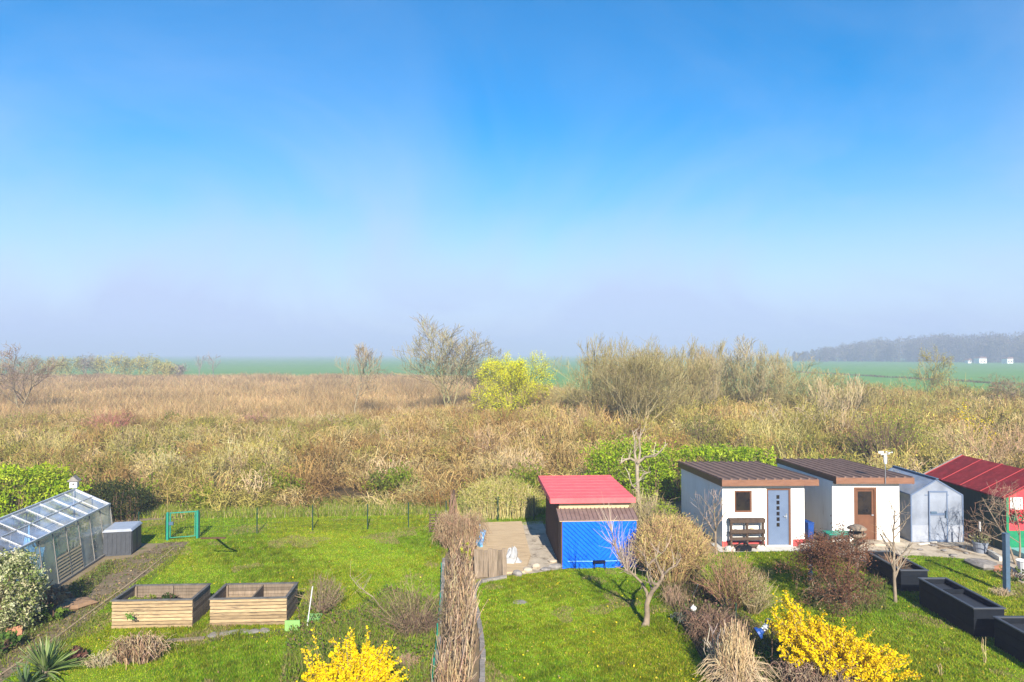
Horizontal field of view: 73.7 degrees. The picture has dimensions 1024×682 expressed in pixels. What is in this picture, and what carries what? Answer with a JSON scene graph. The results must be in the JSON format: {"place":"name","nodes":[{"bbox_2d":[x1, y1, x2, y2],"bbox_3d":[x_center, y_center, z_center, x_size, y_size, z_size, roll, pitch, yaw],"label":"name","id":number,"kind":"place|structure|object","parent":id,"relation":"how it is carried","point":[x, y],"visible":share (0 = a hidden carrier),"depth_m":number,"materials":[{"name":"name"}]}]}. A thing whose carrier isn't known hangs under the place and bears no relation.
{"place":"outdoors","nodes":[
{"label":"outdoors","id":0,"kind":"place"},
{"bbox_2d":[0,540,189,680],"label":"path","id":1,"kind":"structure","parent":0,"point":[111,582],"depth_m":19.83,"materials":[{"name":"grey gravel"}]},
{"bbox_2d":[0,630,24,653],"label":"leafy plant","id":2,"kind":"object","parent":1,"relation":"on","point":[13,637],"visible":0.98,"depth_m":15.56,"materials":[{"name":"green plant"}]},
{"bbox_2d":[31,603,68,622],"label":"leafy plant","id":3,"kind":"object","parent":1,"relation":"on","point":[59,612],"visible":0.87,"depth_m":17.30,"materials":[{"name":"green plant"}]},
{"bbox_2d":[35,583,73,610],"bbox_3d":[-12.377,6.925,18.420,1.015,0.666,1.114,0,-1,0],"label":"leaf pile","id":4,"kind":"object","parent":1,"relation":"on","point":[55,594],"visible":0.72,"depth_m":18.27,"materials":[{"name":"plant"}]},
{"bbox_2d":[0,559,113,657],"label":"weeds","id":5,"kind":"object","parent":1,"relation":"on","point":[84,590],"visible":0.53,"depth_m":19.57,"materials":[{"name":"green plant"}]},
{"bbox_2d":[52,597,97,610],"bbox_3d":[-11.788,7.071,18.399,1.170,0.147,0.850,0,-1,-12],"label":"earth mound","id":6,"kind":"object","parent":1,"relation":"on","point":[77,603],"visible":0.88,"depth_m":18.27,"materials":[{"name":"brown soil"}]},
{"bbox_2d":[2,515,448,681],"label":"lawn","id":7,"kind":"structure","parent":0,"point":[88,673],"depth_m":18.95,"materials":[{"name":"green plant"}]},
{"bbox_2d":[12,633,88,680],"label":"yucca","id":8,"kind":"object","parent":7,"relation":"on","point":[42,656],"visible":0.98,"depth_m":14.30,"materials":[{"name":"green plant"}]},
{"bbox_2d":[53,544,185,654],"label":"weeds","id":9,"kind":"object","parent":7,"relation":"on","point":[102,615],"visible":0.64,"depth_m":17.45,"materials":[{"name":"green plant"}]},
{"bbox_2d":[99,628,178,666],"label":"dead perennial","id":10,"kind":"object","parent":7,"relation":"on","point":[136,649],"visible":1,"depth_m":15.04,"materials":[{"name":"beige plant"}]},
{"bbox_2d":[110,583,210,628],"bbox_3d":[-8.947,6.773,17.483,1.990,0.708,1.195,0,-1,-3],"label":"raised bed","id":11,"kind":"object","parent":7,"relation":"on","point":[189,606],"visible":0.98,"depth_m":16.95,"materials":[{"name":"brown wood"}]},
{"bbox_2d":[209,582,298,625],"bbox_3d":[-6.627,6.781,17.622,1.920,0.698,1.165,0,-1,-3],"label":"raised bed","id":12,"kind":"object","parent":7,"relation":"on","point":[269,603],"visible":0.94,"depth_m":17.11,"materials":[{"name":"brown wood"}]},
{"bbox_2d":[294,569,347,612],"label":"bare shrub","id":13,"kind":"object","parent":7,"relation":"on","point":[323,598],"visible":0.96,"depth_m":17.83,"materials":[{"name":"brown plant"}]},
{"bbox_2d":[199,500,446,537],"bbox_3d":[-7.082,6.790,26.183,9.134,1.000,0.376,0,-1,-12],"label":"wire fence","id":14,"kind":"object","parent":7,"relation":"on","point":[257,518],"visible":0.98,"depth_m":26.20,"materials":[{"name":"green metal"}]},
{"bbox_2d":[296,636,408,681],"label":"forsythia","id":15,"kind":"object","parent":7,"relation":"on","point":[368,666],"visible":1,"depth_m":13.00,"materials":[{"name":"yellow plant"}]},
{"bbox_2d":[274,581,443,681],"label":"weeds","id":16,"kind":"object","parent":7,"relation":"on","point":[292,658],"visible":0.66,"depth_m":16.14,"materials":[{"name":"green plant"}]},
{"bbox_2d":[358,573,460,636],"bbox_3d":[-2.495,6.341,16.457,2.488,1.547,2.290,-1,-1,41],"label":"bare shrub","id":17,"kind":"object","parent":7,"relation":"on","point":[410,609],"visible":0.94,"depth_m":16.38,"materials":[{"name":"brown plant"}]},
{"bbox_2d":[390,604,447,638],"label":"dead undergrowth","id":18,"kind":"object","parent":7,"relation":"on","point":[417,623],"visible":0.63,"depth_m":16.40,"materials":[{"name":"brown plant"}]},
{"bbox_2d":[141,509,545,542],"bbox_3d":[-5.856,7.320,27.980,20.205,0.001,4.695,0,-1,-10],"label":"grass strip","id":19,"kind":"object","parent":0,"point":[210,530],"depth_m":26.86,"materials":[{"name":"green plant"}]},
{"bbox_2d":[166,510,198,540],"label":"garden gate","id":20,"kind":"structure","parent":19,"relation":"on","point":[196,528],"depth_m":24.98,"materials":[{"name":"green metal"}]},
{"bbox_2d":[447,471,545,519],"bbox_3d":[-0.479,6.417,28.909,4.512,1.855,2.640,0,-1,0],"label":"privet hedge","id":21,"kind":"object","parent":19,"relation":"on","point":[509,492],"visible":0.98,"depth_m":28.48,"materials":[{"name":"beige plant"}]},
{"bbox_2d":[1,451,694,508],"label":"thicket floor","id":22,"kind":"structure","parent":0,"point":[355,493],"depth_m":33.44,"materials":[{"name":"green plant"}]},
{"bbox_2d":[200,435,270,474],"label":"wild shrub","id":23,"kind":"object","parent":22,"relation":"on","point":[232,450],"visible":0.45,"depth_m":36.59,"materials":[{"name":"beige plant"}]},
{"bbox_2d":[0,373,1023,517],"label":"scrub","id":24,"kind":"object","parent":22,"relation":"on","point":[309,460],"visible":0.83,"depth_m":41.73,"materials":[{"name":"brown plant"}]},
{"bbox_2d":[0,407,1023,518],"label":"undergrowth","id":25,"kind":"object","parent":22,"relation":"on","point":[323,510],"visible":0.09,"depth_m":30.06,"materials":[{"name":"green plant"}]},
{"bbox_2d":[469,350,558,416],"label":"willow","id":26,"kind":"object","parent":22,"relation":"on","point":[519,371],"visible":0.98,"depth_m":58.95,"materials":[{"name":"yellow plant"}]},
{"bbox_2d":[478,442,551,482],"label":"wild shrub","id":27,"kind":"object","parent":22,"relation":"on","point":[512,459],"visible":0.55,"depth_m":35.65,"materials":[{"name":"beige plant"}]},
{"bbox_2d":[534,378,590,408],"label":"scrub tree","id":28,"kind":"object","parent":22,"relation":"on","point":[553,397],"visible":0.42,"depth_m":61.51,"materials":[{"name":"brown plant"}]},
{"bbox_2d":[572,332,605,405],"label":"sapling","id":29,"kind":"object","parent":22,"relation":"on","point":[590,371],"visible":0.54,"depth_m":53.94,"materials":[{"name":"brown plant"}]},
{"bbox_2d":[539,347,676,417],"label":"scrub tree","id":30,"kind":"object","parent":22,"relation":"on","point":[589,391],"visible":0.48,"depth_m":53.71,"materials":[{"name":"brown plant"}]},
{"bbox_2d":[576,431,680,503],"bbox_3d":[5.455,5.799,31.706,5.045,3.326,3.040,0,-1,0],"label":"laurel hedge","id":31,"kind":"object","parent":22,"relation":"on","point":[598,464],"visible":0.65,"depth_m":31.31,"materials":[{"name":"green plant"}]},
{"bbox_2d":[578,331,696,430],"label":"scrub tree","id":32,"kind":"object","parent":22,"relation":"on","point":[631,366],"visible":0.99,"depth_m":49.18,"materials":[{"name":"beige plant"}]},
{"bbox_2d":[596,344,711,414],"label":"scrub tree","id":33,"kind":"object","parent":22,"relation":"on","point":[669,377],"visible":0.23,"depth_m":55.81,"materials":[{"name":"brown plant"}]},
{"bbox_2d":[659,352,721,414],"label":"scrub tree","id":34,"kind":"object","parent":22,"relation":"on","point":[694,385],"visible":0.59,"depth_m":57.34,"materials":[{"name":"brown plant"}]},
{"bbox_2d":[679,408,723,448],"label":"bramble bush","id":35,"kind":"object","parent":22,"relation":"on","point":[700,432],"visible":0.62,"depth_m":43.64,"materials":[{"name":"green plant"}]},
{"bbox_2d":[689,347,726,409],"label":"bare tree","id":36,"kind":"object","parent":22,"relation":"on","point":[712,377],"visible":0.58,"depth_m":59.54,"materials":[{"name":"beige plant"}]},
{"bbox_2d":[695,347,757,403],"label":"scrub tree","id":37,"kind":"object","parent":22,"relation":"on","point":[725,377],"visible":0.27,"depth_m":62.58,"materials":[{"name":"brown plant"}]},
{"bbox_2d":[729,344,770,406],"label":"sapling","id":38,"kind":"object","parent":22,"relation":"on","point":[746,370],"visible":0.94,"depth_m":60.25,"materials":[{"name":"brown plant"}]},
{"bbox_2d":[710,334,811,407],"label":"bare tree","id":39,"kind":"object","parent":22,"relation":"on","point":[753,367],"visible":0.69,"depth_m":60.91,"materials":[{"name":"brown plant"}]},
{"bbox_2d":[724,355,822,412],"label":"scrub tree","id":40,"kind":"object","parent":22,"relation":"on","point":[776,380],"visible":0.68,"depth_m":59.08,"materials":[{"name":"brown plant"}]},
{"bbox_2d":[727,412,828,449],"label":"wild shrub","id":41,"kind":"object","parent":22,"relation":"on","point":[769,432],"visible":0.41,"depth_m":41.56,"materials":[{"name":"brown plant"}]},
{"bbox_2d":[748,391,833,431],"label":"bare tree","id":42,"kind":"object","parent":22,"relation":"on","point":[776,409],"visible":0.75,"depth_m":45.20,"materials":[{"name":"brown plant"}]},
{"bbox_2d":[764,367,866,411],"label":"scrub tree","id":43,"kind":"object","parent":22,"relation":"on","point":[804,392],"visible":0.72,"depth_m":57.44,"materials":[{"name":"brown plant"}]},
{"bbox_2d":[805,369,868,439],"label":"bare tree","id":44,"kind":"object","parent":22,"relation":"on","point":[847,399],"visible":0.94,"depth_m":43.75,"materials":[{"name":"brown plant"}]},
{"bbox_2d":[825,379,894,413],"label":"scrub tree","id":45,"kind":"object","parent":22,"relation":"on","point":[875,393],"visible":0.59,"depth_m":55.26,"materials":[{"name":"brown plant"}]},
{"bbox_2d":[839,402,935,467],"bbox_3d":[21.356,5.499,39.037,5.476,4.151,4.693,0,-1,0],"label":"bramble bush","id":46,"kind":"object","parent":22,"relation":"on","point":[895,440],"visible":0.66,"depth_m":38.69,"materials":[{"name":"brown plant"}]},
{"bbox_2d":[894,343,959,393],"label":"bushy tree","id":47,"kind":"object","parent":22,"relation":"on","point":[936,377],"visible":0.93,"depth_m":81.50,"materials":[{"name":"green plant"}]},
{"bbox_2d":[925,412,1023,465],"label":"wild shrub","id":48,"kind":"object","parent":22,"relation":"on","point":[990,451],"visible":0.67,"depth_m":37.58,"materials":[{"name":"brown plant"}]},
{"bbox_2d":[978,374,1023,403],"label":"bare tree","id":49,"kind":"object","parent":22,"relation":"on","point":[1003,388],"visible":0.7,"depth_m":66.29,"materials":[{"name":"grey plant"}]},
{"bbox_2d":[438,546,480,681],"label":"border soil","id":50,"kind":"structure","parent":0,"point":[476,665],"depth_m":16.45,"materials":[{"name":"brown soil"}]},
{"bbox_2d":[424,507,492,548],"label":"bare shrub","id":51,"kind":"object","parent":50,"relation":"on","point":[446,526],"visible":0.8,"depth_m":23.74,"materials":[{"name":"brown plant"}]},
{"bbox_2d":[431,524,487,681],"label":"dry hedge","id":52,"kind":"object","parent":50,"relation":"on","point":[452,666],"visible":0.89,"depth_m":16.32,"materials":[{"name":"brown plant"}]},
{"bbox_2d":[473,575,506,681],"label":"stone edging","id":53,"kind":"object","parent":50,"relation":"on","point":[483,653],"visible":0.79,"depth_m":16.38,"materials":[{"name":"grey stone"}]},
{"bbox_2d":[477,521,529,573],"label":"board floor","id":54,"kind":"structure","parent":0,"point":[508,535],"depth_m":24.61,"materials":[{"name":"brown wood"}]},
{"bbox_2d":[0,378,1021,681],"bbox_3d":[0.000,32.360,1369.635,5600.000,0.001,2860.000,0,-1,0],"label":"ground","id":55,"kind":"structure","parent":0,"point":[150,546],"depth_m":24.34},
{"bbox_2d":[0,543,52,633],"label":"variegated bush","id":56,"kind":"object","parent":55,"relation":"on","point":[26,586],"visible":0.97,"depth_m":16.50,"materials":[{"name":"green plant"}]},
{"bbox_2d":[0,342,70,408],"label":"bare tree","id":57,"kind":"object","parent":55,"relation":"on","point":[23,380],"visible":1,"depth_m":78.63,"materials":[{"name":"brown plant"}]},
{"bbox_2d":[0,460,94,516],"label":"laurel hedge","id":58,"kind":"object","parent":55,"relation":"on","point":[49,484],"visible":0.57,"depth_m":27.09,"materials":[{"name":"green plant"}]},
{"bbox_2d":[0,488,112,611],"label":"greenhouse","id":59,"kind":"object","parent":55,"relation":"on","point":[85,519],"visible":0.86,"depth_m":21.45,"materials":[{"name":"glass"}]},
{"bbox_2d":[68,476,153,521],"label":"ivy bush","id":60,"kind":"object","parent":55,"relation":"on","point":[129,493],"visible":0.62,"depth_m":27.90,"materials":[{"name":"green plant"}]},
{"bbox_2d":[102,521,141,555],"bbox_3d":[-13.412,6.790,23.528,0.926,0.900,1.165,0,-1,-13],"label":"storage bin","id":61,"kind":"object","parent":55,"relation":"on","point":[121,538],"visible":1,"depth_m":23.04,"materials":[{"name":"grey plastic"}]},
{"bbox_2d":[0,371,603,426],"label":"reeds","id":62,"kind":"object","parent":55,"relation":"on","point":[241,393],"visible":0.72,"depth_m":98.93,"materials":[{"name":"beige plant"}]},
{"bbox_2d":[334,342,386,412],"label":"sapling","id":63,"kind":"object","parent":55,"relation":"on","point":[364,356],"visible":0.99,"depth_m":67.70,"materials":[{"name":"brown plant"}]},
{"bbox_2d":[391,312,500,406],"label":"bare tree","id":64,"kind":"object","parent":55,"relation":"on","point":[450,351],"visible":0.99,"depth_m":72.97,"materials":[{"name":"brown plant"}]},
{"bbox_2d":[457,339,512,403],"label":"bushy tree","id":65,"kind":"object","parent":55,"relation":"on","point":[473,383],"visible":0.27,"depth_m":80.18,"materials":[{"name":"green plant"}]},
{"bbox_2d":[474,548,506,577],"bbox_3d":[-0.655,6.759,20.782,1.003,0.862,0.091,0,-1,-5],"label":"log palisade","id":66,"kind":"object","parent":55,"relation":"on","point":[491,569],"visible":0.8,"depth_m":20.76,"materials":[{"name":"brown wood"}]},
{"bbox_2d":[538,475,637,568],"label":"red roofed shed","id":67,"kind":"structure","parent":55,"relation":"on","point":[575,538],"depth_m":22.10,"materials":[{"name":"metal"}]},
{"bbox_2d":[618,423,667,526],"bbox_3d":[5.112,5.246,26.642,1.951,4.195,1.200,-1,-1,27],"label":"pollard tree","id":68,"kind":"object","parent":55,"relation":"on","point":[637,466],"visible":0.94,"depth_m":26.82,"materials":[{"name":"beige plant"}]},
{"bbox_2d":[629,487,684,531],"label":"bare shrub","id":69,"kind":"object","parent":55,"relation":"on","point":[641,512],"visible":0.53,"depth_m":25.78,"materials":[{"name":"brown plant"}]},
{"bbox_2d":[645,441,780,502],"bbox_3d":[9.462,6.100,32.072,6.671,2.758,2.428,0,-1,0],"label":"laurel hedge","id":70,"kind":"object","parent":55,"relation":"on","point":[740,454],"visible":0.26,"depth_m":31.80,"materials":[{"name":"green plant"}]},
{"bbox_2d":[678,461,818,546],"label":"garden shed","id":71,"kind":"structure","parent":55,"relation":"on","point":[772,495],"depth_m":24.08,"materials":[{"name":"white paint"}]},
{"bbox_2d":[733,490,753,513],"bbox_3d":[8.129,5.667,24.027,0.720,0.815,0.140,0,-1,-2],"label":"window","id":72,"kind":"structure","parent":71,"relation":"in","point":[742,499],"depth_m":24.05,"materials":[{"name":"brown glass"}]},
{"bbox_2d":[768,490,788,544],"bbox_3d":[9.393,6.219,24.069,0.736,1.923,0.112,0,-1,-2],"label":"door","id":73,"kind":"structure","parent":71,"relation":"in","point":[778,515],"depth_m":24.09,"materials":[{"name":"blue paint"}]},
{"bbox_2d":[711,543,813,551],"bbox_3d":[8.900,7.217,23.895,3.600,0.001,1.150,0,-1,0],"label":"shed footing","id":74,"kind":"object","parent":55,"relation":"on","point":[775,548],"visible":0.4,"depth_m":23.73,"materials":[{"name":"concrete"}]},
{"bbox_2d":[728,518,765,546],"bbox_3d":[8.181,6.700,23.793,1.250,1.030,0.220,0,-1,-2],"label":"pallet shelf","id":75,"kind":"object","parent":74,"relation":"on","point":[746,531],"visible":0.86,"depth_m":23.69,"materials":[{"name":"brown wood"}]},
{"bbox_2d":[0,355,1023,395],"bbox_3d":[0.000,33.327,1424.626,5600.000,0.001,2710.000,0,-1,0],"label":"field","id":76,"kind":"structure","parent":0,"point":[287,364],"depth_m":334.45,"materials":[{"name":"green plant"}]},
{"bbox_2d":[792,330,1023,362],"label":"forest","id":77,"kind":"object","parent":76,"relation":"on","point":[995,348],"visible":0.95,"depth_m":565.01,"materials":[{"name":"grey plant"}]},
{"bbox_2d":[0,0,1023,354],"label":"sky","id":78,"kind":"structure","parent":0,"point":[178,177],"materials":[{"name":"blue"}]},
{"bbox_2d":[508,521,563,575],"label":"patio","id":79,"kind":"structure","parent":0,"point":[542,553],"depth_m":24.02,"materials":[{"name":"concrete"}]},
{"bbox_2d":[473,567,714,681],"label":"lawn","id":80,"kind":"structure","parent":0,"point":[623,629],"depth_m":16.35,"materials":[{"name":"green plant"}]},
{"bbox_2d":[581,492,681,626],"bbox_3d":[3.155,5.610,17.588,2.173,3.437,2.012,-1,-1,44],"label":"apple tree","id":81,"kind":"object","parent":80,"relation":"on","point":[627,567],"visible":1,"depth_m":17.34,"materials":[{"name":"beige plant"}]},
{"bbox_2d":[636,556,739,681],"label":"border soil","id":82,"kind":"structure","parent":0,"point":[642,568],"depth_m":18.26,"materials":[{"name":"brown soil"}]},
{"bbox_2d":[627,506,720,584],"bbox_3d":[4.809,6.112,20.577,2.938,2.160,3.048,0,-1,0],"label":"clipped shrub","id":83,"kind":"object","parent":82,"relation":"on","point":[687,540],"visible":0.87,"depth_m":20.10,"materials":[{"name":"beige plant"}]},
{"bbox_2d":[672,602,759,649],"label":"dead undergrowth","id":84,"kind":"object","parent":82,"relation":"on","point":[709,616],"visible":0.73,"depth_m":16.19,"materials":[{"name":"brown plant"}]},
{"bbox_2d":[686,541,769,610],"bbox_3d":[5.768,6.191,18.185,2.111,1.912,1.883,-1,-1,26],"label":"tall twig shrub","id":85,"kind":"object","parent":82,"relation":"on","point":[727,588],"visible":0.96,"depth_m":18.05,"materials":[{"name":"beige plant"}]},
{"bbox_2d":[660,569,815,681],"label":"weeds","id":86,"kind":"object","parent":82,"relation":"on","point":[706,596],"visible":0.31,"depth_m":17.44,"materials":[{"name":"brown plant"}]},
{"bbox_2d":[692,617,778,681],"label":"ornamental grass","id":87,"kind":"object","parent":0,"point":[735,662],"depth_m":13.66,"materials":[{"name":"beige plant"}]},
{"bbox_2d":[698,550,1023,681],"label":"lawn","id":88,"kind":"structure","parent":0,"point":[960,655],"depth_m":16.95,"materials":[{"name":"green plant"}]},
{"bbox_2d":[727,565,785,614],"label":"tall twig shrub","id":89,"kind":"object","parent":88,"relation":"on","point":[754,607],"visible":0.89,"depth_m":17.75,"materials":[{"name":"brown plant"}]},
{"bbox_2d":[763,654,861,681],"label":"dead undergrowth","id":90,"kind":"object","parent":88,"relation":"on","point":[805,674],"visible":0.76,"depth_m":13.73,"materials":[{"name":"brown plant"}]},
{"bbox_2d":[773,515,885,623],"bbox_3d":[8.585,6.091,18.613,2.731,2.389,3.803,0,-1,0],"label":"red shrub","id":91,"kind":"object","parent":88,"relation":"on","point":[824,553],"visible":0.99,"depth_m":18.20,"materials":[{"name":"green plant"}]},
{"bbox_2d":[813,584,877,612],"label":"bed soil","id":92,"kind":"structure","parent":88,"relation":"on","point":[851,603],"depth_m":18.48,"materials":[{"name":"brown soil"}]},
{"bbox_2d":[805,565,890,617],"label":"weeds","id":93,"kind":"object","parent":92,"relation":"on","point":[875,600],"visible":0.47,"depth_m":18.66,"materials":[{"name":"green plant"}]},
{"bbox_2d":[767,590,924,681],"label":"forsythia","id":94,"kind":"object","parent":88,"relation":"on","point":[801,641],"visible":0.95,"depth_m":13.90,"materials":[{"name":"yellow plant"}]},
{"bbox_2d":[871,497,916,602],"bbox_3d":[10.504,5.729,18.854,1.264,2.853,0.913,1,-1,-42],"label":"young tree","id":95,"kind":"object","parent":88,"relation":"on","point":[893,566],"visible":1,"depth_m":18.75,"materials":[{"name":"brown plant"}]},
{"bbox_2d":[866,550,928,591],"bbox_3d":[11.480,6.865,20.425,0.820,0.635,1.960,0,-1,0],"label":"raised planter","id":96,"kind":"object","parent":88,"relation":"on","point":[907,579],"visible":0.68,"depth_m":20.02,"materials":[{"name":"black plastic"}]},
{"bbox_2d":[917,577,1005,637],"bbox_3d":[11.415,6.764,17.427,0.790,0.725,2.260,0,-1,0],"label":"raised planter","id":97,"kind":"object","parent":88,"relation":"on","point":[969,611],"visible":0.98,"depth_m":17.16,"materials":[{"name":"black plastic"}]},
{"bbox_2d":[1001,532,1010,591],"bbox_3d":[14.077,6.319,19.444,0.170,1.690,0.140,0,-1,-14],"label":"square post","id":98,"kind":"object","parent":88,"relation":"on","point":[1006,557],"visible":0.86,"depth_m":19.39,"materials":[{"name":"metal"}]},
{"bbox_2d":[992,616,1023,662],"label":"raised planter","id":99,"kind":"object","parent":88,"relation":"on","point":[1009,634],"visible":1,"depth_m":15.50,"materials":[{"name":"black plastic"}]},
{"bbox_2d":[813,536,1023,582],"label":"patio","id":100,"kind":"structure","parent":0,"point":[930,551],"depth_m":23.54,"materials":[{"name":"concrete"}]},
{"bbox_2d":[776,458,914,545],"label":"garden shed","id":101,"kind":"structure","parent":100,"relation":"on","point":[847,491],"depth_m":24.68,"materials":[{"name":"white paint"}]},
{"bbox_2d":[856,489,873,539],"bbox_3d":[12.753,6.295,24.662,0.656,1.863,0.119,0,-1,0],"label":"door","id":102,"kind":"structure","parent":101,"relation":"in","point":[864,497],"depth_m":24.69,"materials":[{"name":"brown paint"}]},
{"bbox_2d":[888,465,963,541],"bbox_3d":[15.330,6.133,25.985,1.910,2.315,2.870,0,-1,0],"label":"garden shed","id":103,"kind":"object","parent":100,"relation":"on","point":[934,510],"visible":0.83,"depth_m":24.64,"materials":[{"name":"grey"}]},
{"bbox_2d":[928,491,947,541],"bbox_3d":[15.360,6.315,24.585,0.680,1.810,0.078,0,-1,0],"label":"door","id":104,"kind":"structure","parent":103,"relation":"in","point":[937,500],"depth_m":24.60,"materials":[{"name":"grey"}]},
{"bbox_2d":[923,454,1023,557],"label":"summer house","id":105,"kind":"structure","parent":100,"relation":"on","point":[972,480],"depth_m":24.79,"materials":[{"name":"red paint"}]},
{"bbox_2d":[954,481,1023,564],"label":"bare tree","id":106,"kind":"object","parent":100,"relation":"on","point":[997,526],"visible":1,"depth_m":22.37,"materials":[{"name":"brown plant"}]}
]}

